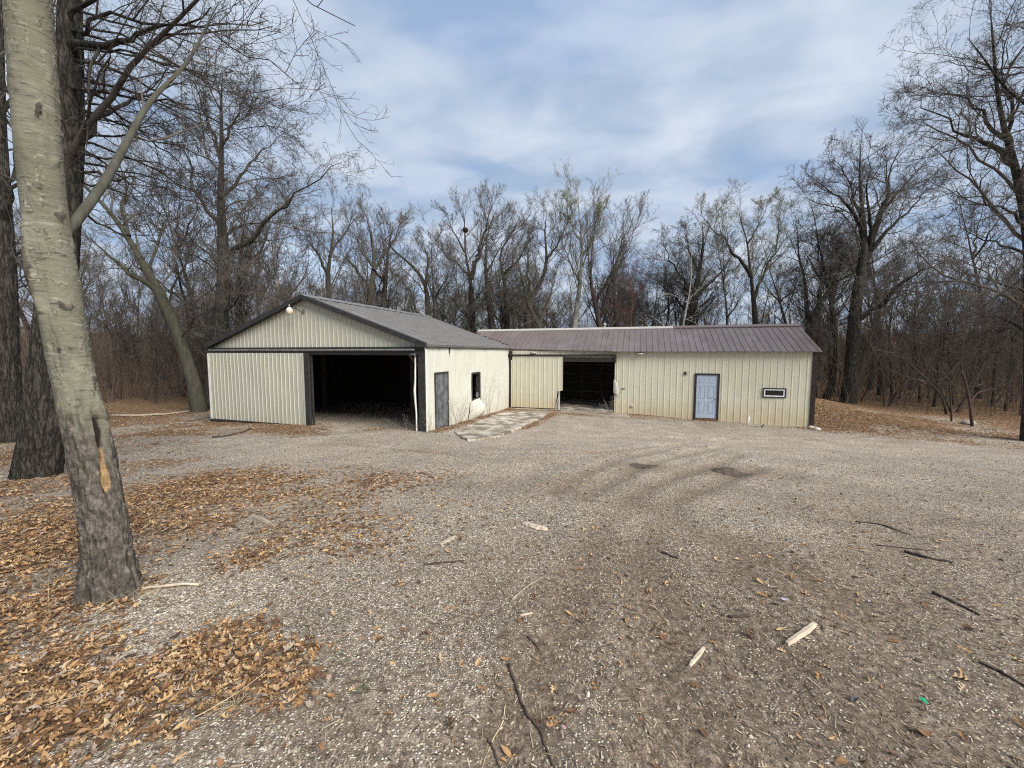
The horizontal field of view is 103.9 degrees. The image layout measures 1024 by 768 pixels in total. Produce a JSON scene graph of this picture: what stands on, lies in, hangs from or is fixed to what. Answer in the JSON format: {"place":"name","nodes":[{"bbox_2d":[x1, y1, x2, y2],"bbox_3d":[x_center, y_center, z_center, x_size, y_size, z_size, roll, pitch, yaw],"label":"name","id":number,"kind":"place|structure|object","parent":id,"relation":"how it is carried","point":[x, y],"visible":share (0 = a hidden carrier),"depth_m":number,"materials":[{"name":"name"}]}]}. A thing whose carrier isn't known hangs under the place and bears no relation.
{"place":"outdoors","nodes":[
{"label":"outdoors","id":0,"kind":"place"},
{"bbox_2d":[454,411,545,440],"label":"concrete path","id":1,"kind":"structure","parent":0,"point":[498,425],"depth_m":15.77,"materials":[{"name":"grey concrete"}]},
{"bbox_2d":[0,332,1023,767],"bbox_3d":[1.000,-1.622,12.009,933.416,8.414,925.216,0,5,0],"label":"ground","id":2,"kind":"structure","parent":0,"point":[360,420],"depth_m":3.15,"materials":[{"name":"grey gravel"}]},
{"bbox_2d":[17,216,131,293],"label":"woodland tree","id":3,"kind":"object","parent":2,"relation":"on","point":[91,255],"visible":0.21,"depth_m":31.93,"materials":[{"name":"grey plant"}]},
{"bbox_2d":[22,271,141,402],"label":"sapling","id":4,"kind":"object","parent":2,"relation":"on","point":[116,314],"visible":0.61,"depth_m":23.76,"materials":[{"name":"brown plant"}]},
{"bbox_2d":[18,230,145,337],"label":"woodland tree","id":5,"kind":"object","parent":2,"relation":"on","point":[80,270],"visible":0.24,"depth_m":27.43,"materials":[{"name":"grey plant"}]},
{"bbox_2d":[20,300,143,398],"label":"sapling","id":6,"kind":"object","parent":2,"relation":"on","point":[124,352],"visible":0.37,"depth_m":24.91,"materials":[{"name":"brown plant"}]},
{"bbox_2d":[0,0,192,442],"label":"oak tree","id":7,"kind":"object","parent":2,"relation":"on","point":[11,388],"visible":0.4,"depth_m":11.36,"materials":[{"name":"brown plant"}]},
{"bbox_2d":[80,248,132,387],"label":"woodland tree","id":8,"kind":"object","parent":2,"relation":"on","point":[101,300],"visible":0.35,"depth_m":31.31,"materials":[{"name":"brown plant"}]},
{"bbox_2d":[82,236,179,383],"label":"woodland tree","id":9,"kind":"object","parent":2,"relation":"on","point":[132,281],"visible":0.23,"depth_m":35.61,"materials":[{"name":"brown plant"}]},
{"bbox_2d":[1,0,282,606],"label":"foreground tree","id":10,"kind":"object","parent":2,"relation":"on","point":[107,557],"visible":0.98,"depth_m":2.87,"materials":[{"name":"grey plant"}]},
{"bbox_2d":[10,115,275,411],"bbox_3d":[-18.429,-6.911,21.229,14.227,17.030,6.615,2,5,21],"label":"bare tree","id":11,"kind":"object","parent":2,"relation":"on","point":[196,397],"visible":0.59,"depth_m":20.70,"materials":[{"name":"brown plant"}]},
{"bbox_2d":[106,264,192,402],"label":"sapling","id":12,"kind":"object","parent":2,"relation":"on","point":[146,355],"visible":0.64,"depth_m":23.59,"materials":[{"name":"brown plant"}]},
{"bbox_2d":[97,293,214,399],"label":"sapling","id":13,"kind":"object","parent":2,"relation":"on","point":[134,354],"visible":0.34,"depth_m":25.11,"materials":[{"name":"brown plant"}]},
{"bbox_2d":[102,177,230,396],"bbox_3d":[-21.260,-5.755,27.535,7.758,13.641,8.052,-5,3,-12],"label":"woodland tree","id":14,"kind":"object","parent":2,"relation":"on","point":[177,268],"visible":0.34,"depth_m":26.01,"materials":[{"name":"brown plant"}]},
{"bbox_2d":[126,291,235,396],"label":"sapling","id":15,"kind":"object","parent":2,"relation":"on","point":[168,339],"visible":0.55,"depth_m":22.76,"materials":[{"name":"brown plant"}]},
{"bbox_2d":[134,283,233,396],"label":"sapling","id":16,"kind":"object","parent":2,"relation":"on","point":[185,323],"visible":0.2,"depth_m":26.30,"materials":[{"name":"brown plant"}]},
{"bbox_2d":[111,188,271,330],"bbox_3d":[-20.773,-6.567,27.603,6.465,15.724,9.382,-1,4,-6],"label":"woodland tree","id":17,"kind":"object","parent":2,"relation":"on","point":[185,255],"visible":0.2,"depth_m":26.48,"materials":[{"name":"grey plant"}]},
{"bbox_2d":[113,126,277,385],"bbox_3d":[-19.719,-6.547,24.483,9.167,16.137,6.317,-1,4,-12],"label":"woodland tree","id":18,"kind":"object","parent":2,"relation":"on","point":[187,283],"visible":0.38,"depth_m":24.29,"materials":[{"name":"brown plant"}]},
{"bbox_2d":[19,273,377,404],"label":"undergrowth","id":19,"kind":"object","parent":2,"relation":"on","point":[103,365],"visible":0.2,"depth_m":25.77,"materials":[{"name":"brown plant"}]},
{"bbox_2d":[164,259,233,363],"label":"sapling","id":20,"kind":"object","parent":2,"relation":"on","point":[180,301],"visible":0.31,"depth_m":25.39,"materials":[{"name":"brown plant"}]},
{"bbox_2d":[0,0,400,480],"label":"oak tree","id":21,"kind":"object","parent":2,"relation":"on","point":[39,451],"visible":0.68,"depth_m":6.80,"materials":[{"name":"brown plant"}]},
{"bbox_2d":[177,261,233,356],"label":"sapling","id":22,"kind":"object","parent":2,"relation":"on","point":[201,311],"visible":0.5,"depth_m":22.23,"materials":[{"name":"brown plant"}]},
{"bbox_2d":[105,0,376,409],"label":"bare tree","id":23,"kind":"object","parent":2,"relation":"on","point":[220,314],"visible":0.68,"depth_m":21.25,"materials":[{"name":"brown plant"}]},
{"bbox_2d":[190,175,301,326],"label":"bare tree","id":24,"kind":"object","parent":2,"relation":"on","point":[239,303],"visible":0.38,"depth_m":26.62,"materials":[{"name":"grey plant"}]},
{"bbox_2d":[191,228,301,328],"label":"woodland tree","id":25,"kind":"object","parent":2,"relation":"on","point":[247,302],"visible":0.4,"depth_m":26.28,"materials":[{"name":"grey plant"}]},
{"bbox_2d":[228,238,295,330],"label":"sapling","id":26,"kind":"object","parent":2,"relation":"on","point":[246,281],"visible":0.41,"depth_m":25.75,"materials":[{"name":"brown plant"}]},
{"bbox_2d":[214,206,313,316],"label":"woodland tree","id":27,"kind":"object","parent":2,"relation":"on","point":[296,265],"visible":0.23,"depth_m":32.71,"materials":[{"name":"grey plant"}]},
{"bbox_2d":[241,255,291,318],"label":"sapling","id":28,"kind":"object","parent":2,"relation":"on","point":[258,274],"visible":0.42,"depth_m":24.33,"materials":[{"name":"brown plant"}]},
{"bbox_2d":[213,173,331,305],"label":"birch tree","id":29,"kind":"object","parent":2,"relation":"on","point":[297,257],"visible":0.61,"depth_m":27.34,"materials":[{"name":"brown plant"}]},
{"bbox_2d":[282,176,368,298],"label":"bare tree","id":30,"kind":"object","parent":2,"relation":"on","point":[316,250],"visible":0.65,"depth_m":30.36,"materials":[{"name":"grey plant"}]},
{"bbox_2d":[293,230,357,301],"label":"woodland tree","id":31,"kind":"object","parent":2,"relation":"on","point":[332,281],"visible":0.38,"depth_m":37.18,"materials":[{"name":"grey plant"}]},
{"bbox_2d":[312,278,370,404],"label":"sapling","id":32,"kind":"object","parent":2,"relation":"on","point":[335,393],"visible":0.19,"depth_m":22.76,"materials":[{"name":"brown plant"}]},
{"bbox_2d":[204,294,511,431],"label":"gable garage","id":33,"kind":"structure","parent":2,"relation":"on","point":[265,367],"depth_m":16.51,"materials":[{"name":"beige metal"}]},
{"bbox_2d":[207,353,311,424],"bbox_3d":[-10.515,0.208,16.556,5.490,2.970,0.100,2,5,18],"label":"sliding door","id":34,"kind":"structure","parent":33,"relation":"in","point":[273,388],"depth_m":16.47,"materials":[{"name":"beige metal"}]},
{"bbox_2d":[434,371,448,428],"bbox_3d":[-2.674,0.636,15.400,0.200,2.200,1.070,2,5,18],"label":"side door","id":35,"kind":"structure","parent":33,"relation":"in","point":[441,382],"depth_m":15.33,"materials":[{"name":"grey metal"}]},
{"bbox_2d":[319,187,412,305],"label":"bare tree","id":36,"kind":"object","parent":2,"relation":"on","point":[369,287],"visible":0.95,"depth_m":29.07,"materials":[{"name":"grey plant"}]},
{"bbox_2d":[337,203,417,308],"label":"bare tree","id":37,"kind":"object","parent":2,"relation":"on","point":[384,287],"visible":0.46,"depth_m":32.49,"materials":[{"name":"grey plant"}]},
{"bbox_2d":[342,228,423,310],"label":"woodland tree","id":38,"kind":"object","parent":2,"relation":"on","point":[378,290],"visible":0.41,"depth_m":33.17,"materials":[{"name":"grey plant"}]},
{"bbox_2d":[356,200,447,319],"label":"bare tree","id":39,"kind":"object","parent":2,"relation":"on","point":[416,270],"visible":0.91,"depth_m":30.31,"materials":[{"name":"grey plant"}]},
{"bbox_2d":[374,200,485,318],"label":"woodland tree","id":40,"kind":"object","parent":2,"relation":"on","point":[452,262],"visible":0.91,"depth_m":29.76,"materials":[{"name":"brown plant"}]},
{"bbox_2d":[416,253,483,330],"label":"woodland tree","id":41,"kind":"object","parent":2,"relation":"on","point":[443,317],"visible":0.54,"depth_m":31.86,"materials":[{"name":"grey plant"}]},
{"bbox_2d":[422,237,498,331],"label":"woodland tree","id":42,"kind":"object","parent":2,"relation":"on","point":[467,312],"visible":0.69,"depth_m":30.38,"materials":[{"name":"grey plant"}]},
{"bbox_2d":[421,177,531,332],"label":"bare tree","id":43,"kind":"object","parent":2,"relation":"on","point":[484,232],"visible":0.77,"depth_m":32.19,"materials":[{"name":"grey plant"}]},
{"bbox_2d":[456,243,532,329],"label":"woodland tree","id":44,"kind":"object","parent":2,"relation":"on","point":[501,306],"visible":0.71,"depth_m":30.90,"materials":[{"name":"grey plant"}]},
{"bbox_2d":[464,184,529,328],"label":"bare tree","id":45,"kind":"object","parent":2,"relation":"on","point":[491,319],"visible":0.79,"depth_m":31.42,"materials":[{"name":"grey plant"}]},
{"bbox_2d":[466,185,548,328],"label":"bare tree","id":46,"kind":"object","parent":2,"relation":"on","point":[513,249],"visible":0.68,"depth_m":32.18,"materials":[{"name":"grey plant"}]},
{"bbox_2d":[477,242,541,328],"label":"woodland tree","id":47,"kind":"object","parent":2,"relation":"on","point":[509,309],"visible":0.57,"depth_m":31.10,"materials":[{"name":"brown plant"}]},
{"bbox_2d":[0,411,1023,767],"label":"fallen leaves","id":48,"kind":"object","parent":2,"relation":"on","point":[206,641],"visible":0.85,"depth_m":2.47,"materials":[{"name":"brown plant"}]},
{"bbox_2d":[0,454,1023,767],"bbox_3d":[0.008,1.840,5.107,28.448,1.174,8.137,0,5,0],"label":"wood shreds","id":49,"kind":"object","parent":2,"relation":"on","point":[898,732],"visible":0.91,"depth_m":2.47,"materials":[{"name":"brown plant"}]},
{"bbox_2d":[20,267,1021,393],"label":"woods","id":50,"kind":"object","parent":2,"relation":"on","point":[736,319],"visible":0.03,"depth_m":51.91,"materials":[{"name":"brown plant"}]},
{"bbox_2d":[20,288,1021,374],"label":"undergrowth","id":51,"kind":"object","parent":2,"relation":"on","point":[549,319],"visible":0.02,"depth_m":54.10,"materials":[{"name":"brown plant"}]},
{"bbox_2d":[482,191,579,328],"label":"bare tree","id":52,"kind":"object","parent":2,"relation":"on","point":[552,250],"visible":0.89,"depth_m":30.30,"materials":[{"name":"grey plant"}]},
{"bbox_2d":[507,663,554,767],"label":"stick","id":53,"kind":"object","parent":2,"relation":"on","point":[528,716],"visible":1,"depth_m":1.95,"materials":[{"name":"brown wood"}]},
{"bbox_2d":[498,239,584,328],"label":"bare tree","id":54,"kind":"object","parent":2,"relation":"on","point":[537,322],"visible":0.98,"depth_m":29.68,"materials":[{"name":"grey plant"}]},
{"bbox_2d":[534,265,573,327],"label":"woodland tree","id":55,"kind":"object","parent":2,"relation":"on","point":[560,310],"visible":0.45,"depth_m":40.49,"materials":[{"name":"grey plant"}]},
{"bbox_2d":[547,270,594,327],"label":"woodland tree","id":56,"kind":"object","parent":2,"relation":"on","point":[570,312],"visible":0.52,"depth_m":43.41,"materials":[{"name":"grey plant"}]},
{"bbox_2d":[540,158,620,327],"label":"budding tree","id":57,"kind":"object","parent":2,"relation":"on","point":[575,320],"visible":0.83,"depth_m":31.80,"materials":[{"name":"brown plant"}]},
{"bbox_2d":[559,177,660,326],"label":"reddish tree","id":58,"kind":"object","parent":2,"relation":"on","point":[614,270],"visible":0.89,"depth_m":31.38,"materials":[{"name":"brown plant"}]},
{"bbox_2d":[585,256,642,326],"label":"woodland tree","id":59,"kind":"object","parent":2,"relation":"on","point":[608,313],"visible":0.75,"depth_m":31.25,"materials":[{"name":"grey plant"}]},
{"bbox_2d":[568,201,664,326],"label":"woodland tree","id":60,"kind":"object","parent":2,"relation":"on","point":[595,278],"visible":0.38,"depth_m":33.69,"materials":[{"name":"grey plant"}]},
{"bbox_2d":[586,244,651,326],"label":"woodland tree","id":61,"kind":"object","parent":2,"relation":"on","point":[614,297],"visible":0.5,"depth_m":31.86,"materials":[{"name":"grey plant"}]},
{"bbox_2d":[610,257,646,326],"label":"red bud tree","id":62,"kind":"object","parent":2,"relation":"on","point":[631,293],"visible":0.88,"depth_m":28.58,"materials":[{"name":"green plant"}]},
{"bbox_2d":[464,323,822,426],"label":"long shed","id":63,"kind":"structure","parent":2,"relation":"on","point":[765,374],"depth_m":20.69,"materials":[{"name":"yellow metal"}]},
{"bbox_2d":[512,356,562,408],"bbox_3d":[1.403,-0.071,22.418,2.890,2.960,0.163,1,5,18],"label":"sliding door","id":64,"kind":"structure","parent":63,"relation":"in","point":[536,380],"depth_m":22.41,"materials":[{"name":"yellow metal"}]},
{"bbox_2d":[695,375,717,417],"bbox_3d":[9.683,0.634,19.951,0.940,2.145,0.130,1,5,18],"label":"entry door","id":65,"kind":"structure","parent":63,"relation":"in","point":[706,389],"depth_m":19.97,"materials":[{"name":"white paint"}]},
{"bbox_2d":[762,388,786,397],"bbox_3d":[12.471,0.425,19.072,0.970,0.460,0.085,1,5,18],"label":"window","id":66,"kind":"structure","parent":63,"relation":"in","point":[767,392],"depth_m":19.06,"materials":[{"name":"white paint"}]},
{"bbox_2d":[634,264,676,326],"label":"woodland tree","id":67,"kind":"object","parent":2,"relation":"on","point":[650,308],"visible":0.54,"depth_m":35.47,"materials":[{"name":"brown plant"}]},
{"bbox_2d":[624,238,704,326],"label":"woodland tree","id":68,"kind":"object","parent":2,"relation":"on","point":[665,292],"visible":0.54,"depth_m":32.47,"materials":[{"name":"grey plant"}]},
{"bbox_2d":[644,245,712,325],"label":"woodland tree","id":69,"kind":"object","parent":2,"relation":"on","point":[674,305],"visible":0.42,"depth_m":33.10,"materials":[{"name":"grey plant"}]},
{"bbox_2d":[641,236,715,325],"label":"dead tree","id":70,"kind":"object","parent":2,"relation":"on","point":[684,319],"visible":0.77,"depth_m":27.55,"materials":[{"name":"grey plant"}]},
{"bbox_2d":[631,198,755,325],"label":"oak tree","id":71,"kind":"object","parent":2,"relation":"on","point":[699,282],"visible":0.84,"depth_m":31.34,"materials":[{"name":"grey plant"}]},
{"bbox_2d":[636,180,753,325],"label":"woodland tree","id":72,"kind":"object","parent":2,"relation":"on","point":[689,307],"visible":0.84,"depth_m":30.00,"materials":[{"name":"brown plant"}]},
{"bbox_2d":[709,467,752,477],"bbox_3d":[4.173,1.703,7.688,0.828,0.212,0.966,0,5,0],"label":"soil heap","id":73,"kind":"object","parent":2,"relation":"on","point":[730,471],"visible":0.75,"depth_m":7.54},
{"bbox_2d":[699,220,768,324],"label":"woodland tree","id":74,"kind":"object","parent":2,"relation":"on","point":[727,308],"visible":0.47,"depth_m":38.47,"materials":[{"name":"grey plant"}]},
{"bbox_2d":[695,178,821,323],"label":"budding tree","id":75,"kind":"object","parent":2,"relation":"on","point":[753,291],"visible":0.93,"depth_m":29.36,"materials":[{"name":"grey plant"}]},
{"bbox_2d":[737,214,826,323],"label":"woodland tree","id":76,"kind":"object","parent":2,"relation":"on","point":[781,307],"visible":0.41,"depth_m":40.13,"materials":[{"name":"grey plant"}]},
{"bbox_2d":[784,622,816,646],"bbox_3d":[1.793,1.548,2.482,0.362,0.035,0.047,-3,5,-32],"label":"wood chunk","id":77,"kind":"object","parent":2,"relation":"on","point":[803,632],"visible":1,"depth_m":2.46,"materials":[{"name":"beige wood"}]},
{"bbox_2d":[768,208,875,397],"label":"bare tree","id":78,"kind":"object","parent":2,"relation":"on","point":[803,277],"visible":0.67,"depth_m":25.60,"materials":[{"name":"brown plant"}]},
{"bbox_2d":[779,254,864,347],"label":"sapling","id":79,"kind":"object","parent":2,"relation":"on","point":[802,299],"visible":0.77,"depth_m":24.60,"materials":[{"name":"brown plant"}]},
{"bbox_2d":[773,215,874,364],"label":"woodland tree","id":80,"kind":"object","parent":2,"relation":"on","point":[818,287],"visible":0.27,"depth_m":31.29,"materials":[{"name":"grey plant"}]},
{"bbox_2d":[779,294,896,396],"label":"sapling","id":81,"kind":"object","parent":2,"relation":"on","point":[836,395],"visible":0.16,"depth_m":26.81,"materials":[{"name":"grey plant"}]},
{"bbox_2d":[810,285,876,375],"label":"sapling","id":82,"kind":"object","parent":2,"relation":"on","point":[841,320],"visible":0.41,"depth_m":25.40,"materials":[{"name":"brown plant"}]},
{"bbox_2d":[665,281,1022,418],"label":"undergrowth","id":83,"kind":"object","parent":2,"relation":"on","point":[987,375],"visible":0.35,"depth_m":23.82,"materials":[{"name":"brown plant"}]},
{"bbox_2d":[790,300,910,401],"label":"sapling","id":84,"kind":"object","parent":2,"relation":"on","point":[887,325],"visible":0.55,"depth_m":24.55,"materials":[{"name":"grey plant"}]},
{"bbox_2d":[772,163,946,398],"bbox_3d":[20.027,-6.111,23.923,8.683,15.031,8.366,8,6,36],"label":"woodland tree","id":85,"kind":"object","parent":2,"relation":"on","point":[835,369],"visible":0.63,"depth_m":24.87,"materials":[{"name":"brown plant"}]},
{"bbox_2d":[809,205,922,395],"bbox_3d":[25.592,-6.113,29.048,8.682,14.617,5.983,-6,6,-41],"label":"woodland tree","id":86,"kind":"object","parent":2,"relation":"on","point":[886,280],"visible":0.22,"depth_m":28.73,"materials":[{"name":"brown plant"}]},
{"bbox_2d":[815,210,924,390],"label":"woodland tree","id":87,"kind":"object","parent":2,"relation":"on","point":[873,365],"visible":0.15,"depth_m":31.82,"materials":[{"name":"brown plant"}]},
{"bbox_2d":[801,253,953,402],"bbox_3d":[20.360,-2.848,23.258,4.053,8.914,6.806,-3,6,-37],"label":"sapling","id":88,"kind":"object","parent":2,"relation":"on","point":[823,330],"visible":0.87,"depth_m":22.75,"materials":[{"name":"brown plant"}]},
{"bbox_2d":[844,245,921,398],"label":"sapling","id":89,"kind":"object","parent":2,"relation":"on","point":[877,298],"visible":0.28,"depth_m":25.37,"materials":[{"name":"brown plant"}]},
{"bbox_2d":[787,98,982,403],"bbox_3d":[20.919,-7.366,23.137,11.413,17.425,7.351,-2,5,-20],"label":"oak tree","id":90,"kind":"object","parent":2,"relation":"on","point":[851,362],"visible":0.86,"depth_m":23.14,"materials":[{"name":"brown plant"}]},
{"bbox_2d":[874,324,947,413],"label":"leaning pole tree","id":91,"kind":"object","parent":2,"relation":"on","point":[942,398],"visible":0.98,"depth_m":21.03,"materials":[{"name":"brown plant"}]},
{"bbox_2d":[869,238,973,402],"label":"sapling","id":92,"kind":"object","parent":2,"relation":"on","point":[916,304],"visible":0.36,"depth_m":25.07,"materials":[{"name":"brown plant"}]},
{"bbox_2d":[851,0,1023,440],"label":"oak tree","id":93,"kind":"object","parent":2,"relation":"on","point":[1007,154],"visible":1,"depth_m":14.19,"materials":[{"name":"brown plant"}]},
{"bbox_2d":[860,265,1022,406],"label":"sapling","id":94,"kind":"object","parent":2,"relation":"on","point":[909,334],"visible":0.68,"depth_m":22.12,"materials":[{"name":"brown plant"}]},
{"bbox_2d":[907,267,991,404],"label":"sapling","id":95,"kind":"object","parent":2,"relation":"on","point":[947,351],"visible":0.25,"depth_m":24.32,"materials":[{"name":"brown plant"}]},
{"bbox_2d":[899,273,1022,411],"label":"sapling","id":96,"kind":"object","parent":2,"relation":"on","point":[991,327],"visible":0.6,"depth_m":21.57,"materials":[{"name":"brown plant"}]},
{"bbox_2d":[904,219,1022,406],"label":"sapling","id":97,"kind":"object","parent":2,"relation":"on","point":[942,326],"visible":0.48,"depth_m":22.57,"materials":[{"name":"grey plant"}]},
{"bbox_2d":[929,298,1012,426],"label":"bent sapling","id":98,"kind":"object","parent":2,"relation":"on","point":[969,399],"visible":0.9,"depth_m":18.02,"materials":[{"name":"brown plant"}]},
{"bbox_2d":[922,167,1022,398],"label":"woodland tree","id":99,"kind":"object","parent":2,"relation":"on","point":[986,237],"visible":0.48,"depth_m":26.46,"materials":[{"name":"brown plant"}]},
{"bbox_2d":[970,264,1022,410],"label":"sapling","id":100,"kind":"object","parent":2,"relation":"on","point":[1012,339],"visible":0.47,"depth_m":21.92,"materials":[{"name":"brown plant"}]},
{"bbox_2d":[975,306,1022,414],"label":"sapling","id":101,"kind":"object","parent":2,"relation":"on","point":[1010,346],"visible":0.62,"depth_m":21.19,"materials":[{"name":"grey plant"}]},
{"bbox_2d":[4,0,1023,334],"label":"sky","id":102,"kind":"structure","parent":0,"point":[681,98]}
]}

